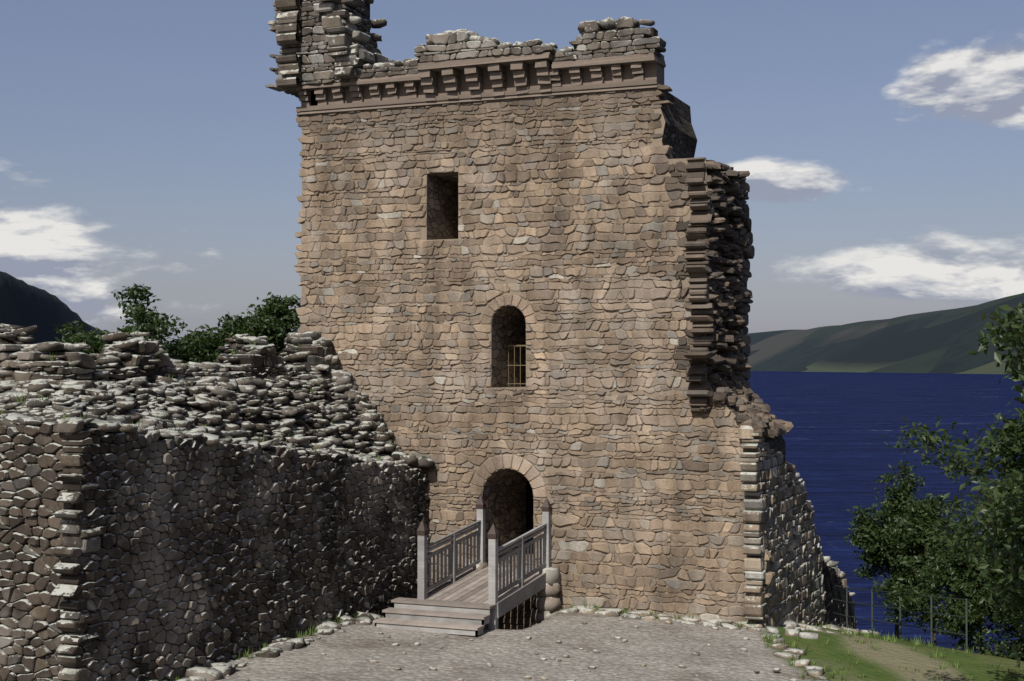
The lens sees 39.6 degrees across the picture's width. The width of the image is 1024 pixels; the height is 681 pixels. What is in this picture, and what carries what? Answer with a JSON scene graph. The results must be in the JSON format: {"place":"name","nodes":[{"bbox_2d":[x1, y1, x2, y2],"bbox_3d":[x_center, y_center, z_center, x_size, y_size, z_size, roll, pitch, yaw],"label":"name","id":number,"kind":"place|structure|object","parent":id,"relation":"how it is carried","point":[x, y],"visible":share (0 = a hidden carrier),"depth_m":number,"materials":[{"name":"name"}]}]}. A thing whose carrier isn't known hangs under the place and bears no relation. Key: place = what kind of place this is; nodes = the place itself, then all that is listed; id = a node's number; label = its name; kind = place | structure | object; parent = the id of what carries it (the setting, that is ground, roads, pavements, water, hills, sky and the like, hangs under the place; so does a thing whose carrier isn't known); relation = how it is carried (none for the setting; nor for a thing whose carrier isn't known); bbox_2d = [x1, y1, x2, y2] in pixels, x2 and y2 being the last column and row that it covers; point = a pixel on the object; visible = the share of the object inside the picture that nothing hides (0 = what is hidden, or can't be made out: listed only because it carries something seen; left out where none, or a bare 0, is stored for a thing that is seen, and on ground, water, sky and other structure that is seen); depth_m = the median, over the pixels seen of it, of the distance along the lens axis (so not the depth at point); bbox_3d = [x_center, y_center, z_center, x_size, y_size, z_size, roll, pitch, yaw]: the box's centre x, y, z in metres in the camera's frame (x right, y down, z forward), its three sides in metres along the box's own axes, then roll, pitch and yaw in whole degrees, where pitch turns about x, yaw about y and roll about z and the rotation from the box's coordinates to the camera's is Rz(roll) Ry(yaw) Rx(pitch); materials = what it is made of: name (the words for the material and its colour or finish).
{"place":"outdoors","nodes":[
{"label":"outdoors","id":0,"kind":"place"},
{"bbox_2d":[0,271,1023,680],"bbox_3d":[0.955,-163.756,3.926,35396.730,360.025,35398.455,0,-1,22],"label":"terrain","id":1,"kind":"structure","parent":0,"point":[942,341],"depth_m":27.33,"materials":[{"name":"grey gravel"}]},
{"bbox_2d":[58,332,107,358],"bbox_3d":[-9.261,2.993,30.977,3.195,6.348,2.922,0,-1,22],"label":"bush","id":2,"kind":"object","parent":1,"relation":"on","point":[94,343],"visible":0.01,"depth_m":30.92,"materials":[{"name":"green plant"}]},
{"bbox_2d":[53,283,219,362],"bbox_3d":[-9.737,3.245,36.090,5.634,9.636,5.673,1,-1,-29],"label":"tree","id":3,"kind":"object","parent":1,"relation":"on","point":[143,319],"visible":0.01,"depth_m":37.16,"materials":[{"name":"green plant"}]},
{"bbox_2d":[0,338,412,468],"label":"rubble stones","id":4,"kind":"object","parent":1,"relation":"on","point":[157,370],"depth_m":28.30,"materials":[{"name":"grey stone"}]},
{"bbox_2d":[0,341,429,680],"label":"curtain wall stones","id":5,"kind":"object","parent":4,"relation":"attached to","point":[85,479],"visible":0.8,"depth_m":23.67,"materials":[{"name":"grey stone"}]},
{"bbox_2d":[0,324,433,680],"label":"rubble wall top","id":6,"kind":"object","parent":4,"relation":"on","point":[154,409],"visible":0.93,"depth_m":26.88,"materials":[{"name":"stone"}]},
{"bbox_2d":[117,292,301,363],"bbox_3d":[-7.976,2.813,39.177,6.882,8.439,4.257,0,-1,-23],"label":"tree","id":7,"kind":"object","parent":1,"relation":"on","point":[276,321],"visible":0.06,"depth_m":39.21,"materials":[{"name":"green plant"}]},
{"bbox_2d":[0,426,425,680],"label":"curtain wall","id":8,"kind":"structure","parent":1,"relation":"on","point":[271,453],"depth_m":22.54,"materials":[{"name":"grey stone"}]},
{"bbox_2d":[375,508,550,635],"bbox_3d":[-0.908,4.735,29.685,2.258,2.068,4.091,0,-1,22],"label":"bridge timber","id":9,"kind":"object","parent":1,"relation":"on","point":[519,597],"visible":0.91,"depth_m":29.30,"materials":[{"name":"grey wood"}]},
{"bbox_2d":[373,566,541,629],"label":"bridge deck","id":10,"kind":"structure","parent":9,"relation":"on","point":[469,589],"depth_m":28.65,"materials":[{"name":"grey wood"}]},
{"bbox_2d":[417,496,551,538],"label":"post caps","id":11,"kind":"object","parent":9,"relation":"on","point":[493,532],"visible":1,"depth_m":28.87,"materials":[{"name":"grey wood"}]},
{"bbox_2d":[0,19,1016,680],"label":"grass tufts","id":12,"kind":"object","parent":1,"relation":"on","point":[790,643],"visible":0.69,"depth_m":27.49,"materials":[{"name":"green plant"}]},
{"bbox_2d":[226,561,828,680],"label":"stones","id":13,"kind":"object","parent":1,"relation":"on","point":[545,602],"visible":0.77,"depth_m":29.40,"materials":[{"name":"grey stone"}]},
{"bbox_2d":[302,89,788,628],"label":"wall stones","id":14,"kind":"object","parent":1,"relation":"on","point":[508,497],"depth_m":31.81,"materials":[{"name":"brown stone"}]},
{"bbox_2d":[265,0,665,97],"bbox_3d":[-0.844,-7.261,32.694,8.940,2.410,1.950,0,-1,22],"label":"parapet stones","id":15,"kind":"object","parent":14,"relation":"on","point":[654,32],"visible":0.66,"depth_m":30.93,"materials":[{"name":"grey stone"}]},
{"bbox_2d":[347,0,654,69],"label":"rubble stones","id":16,"kind":"object","parent":15,"relation":"on","point":[608,23],"visible":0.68,"depth_m":31.73,"materials":[{"name":"grey stone"}]},
{"bbox_2d":[284,52,665,114],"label":"tower cornice","id":17,"kind":"structure","parent":14,"relation":"attached to","point":[494,78],"depth_m":31.71,"materials":[{"name":"stone"}]},
{"bbox_2d":[507,345,525,385],"bbox_3d":[0.260,0.573,32.472,0.790,0.948,0.035,0,-1,22],"label":"window grille","id":18,"kind":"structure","parent":14,"relation":"attached to","point":[514,365],"depth_m":32.54,"materials":[{"name":"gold metal"}]},
{"bbox_2d":[294,84,774,628],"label":"tower stones","id":19,"kind":"object","parent":14,"relation":"attached to","point":[666,526],"visible":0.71,"depth_m":31.27,"materials":[{"name":"brown stone"}]},
{"bbox_2d":[683,157,793,438],"bbox_3d":[5.122,-0.884,31.415,1.819,6.038,5.333,0,-1,22],"label":"broken wall edge","id":20,"kind":"object","parent":14,"relation":"attached to","point":[731,307],"visible":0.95,"depth_m":30.32,"materials":[{"name":"stone"}]},
{"bbox_2d":[786,484,855,628],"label":"wall","id":21,"kind":"structure","parent":1,"relation":"on","point":[829,587],"depth_m":38.04,"materials":[{"name":"grey stone"}]},
{"bbox_2d":[739,425,858,630],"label":"side wall stones","id":22,"kind":"object","parent":21,"relation":"attached to","point":[797,564],"visible":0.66,"depth_m":30.90,"materials":[{"name":"grey stone"}]},
{"bbox_2d":[763,441,879,634],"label":"rubble stones","id":23,"kind":"object","parent":1,"relation":"on","point":[792,623],"visible":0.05,"depth_m":33.04,"materials":[{"name":"stone"}]},
{"bbox_2d":[840,460,954,637],"bbox_3d":[9.800,5.412,36.010,3.105,4.784,2.451,1,-1,-40],"label":"tree","id":24,"kind":"object","parent":1,"relation":"on","point":[867,530],"visible":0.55,"depth_m":35.65,"materials":[{"name":"green plant"}]},
{"bbox_2d":[832,585,967,651],"bbox_3d":[9.976,6.241,23.221,0.047,2.385,30.058,0,-1,-6],"label":"bank safety railing","id":25,"kind":"object","parent":1,"relation":"on","point":[899,608],"visible":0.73,"depth_m":32.75,"materials":[{"name":"grey metal"}]},
{"bbox_2d":[868,493,975,645],"bbox_3d":[9.819,5.644,34.250,2.580,3.908,2.814,0,-1,22],"label":"tree","id":26,"kind":"object","parent":1,"relation":"on","point":[924,513],"visible":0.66,"depth_m":34.32,"materials":[{"name":"green plant"}]},
{"bbox_2d":[881,294,1023,680],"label":"tree","id":27,"kind":"object","parent":1,"relation":"on","point":[1002,503],"visible":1,"depth_m":16.05,"materials":[{"name":"green plant"}]},
{"bbox_2d":[888,537,1020,653],"bbox_3d":[10.156,5.837,31.634,3.367,3.058,2.770,0,-1,22],"label":"bush","id":28,"kind":"object","parent":1,"relation":"on","point":[957,577],"visible":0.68,"depth_m":31.48,"materials":[{"name":"green plant"}]},
{"bbox_2d":[968,555,1023,661],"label":"bush","id":29,"kind":"object","parent":1,"relation":"on","point":[996,652],"visible":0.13,"depth_m":30.50,"materials":[{"name":"green plant"}]},
{"bbox_2d":[991,410,1023,437],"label":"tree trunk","id":30,"kind":"object","parent":1,"relation":"on","point":[1001,417],"visible":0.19,"depth_m":24.55,"materials":[{"name":"green plant"}]},
{"bbox_2d":[0,0,1023,343],"label":"sky","id":31,"kind":"structure","parent":0,"point":[880,143],"materials":[{"name":"blue"}]},
{"bbox_2d":[745,371,1023,653],"bbox_3d":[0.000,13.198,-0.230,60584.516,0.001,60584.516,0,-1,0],"label":"loch water","id":32,"kind":"structure","parent":0,"point":[840,455],"depth_m":267.56,"materials":[{"name":"blue liquid"}]}
]}

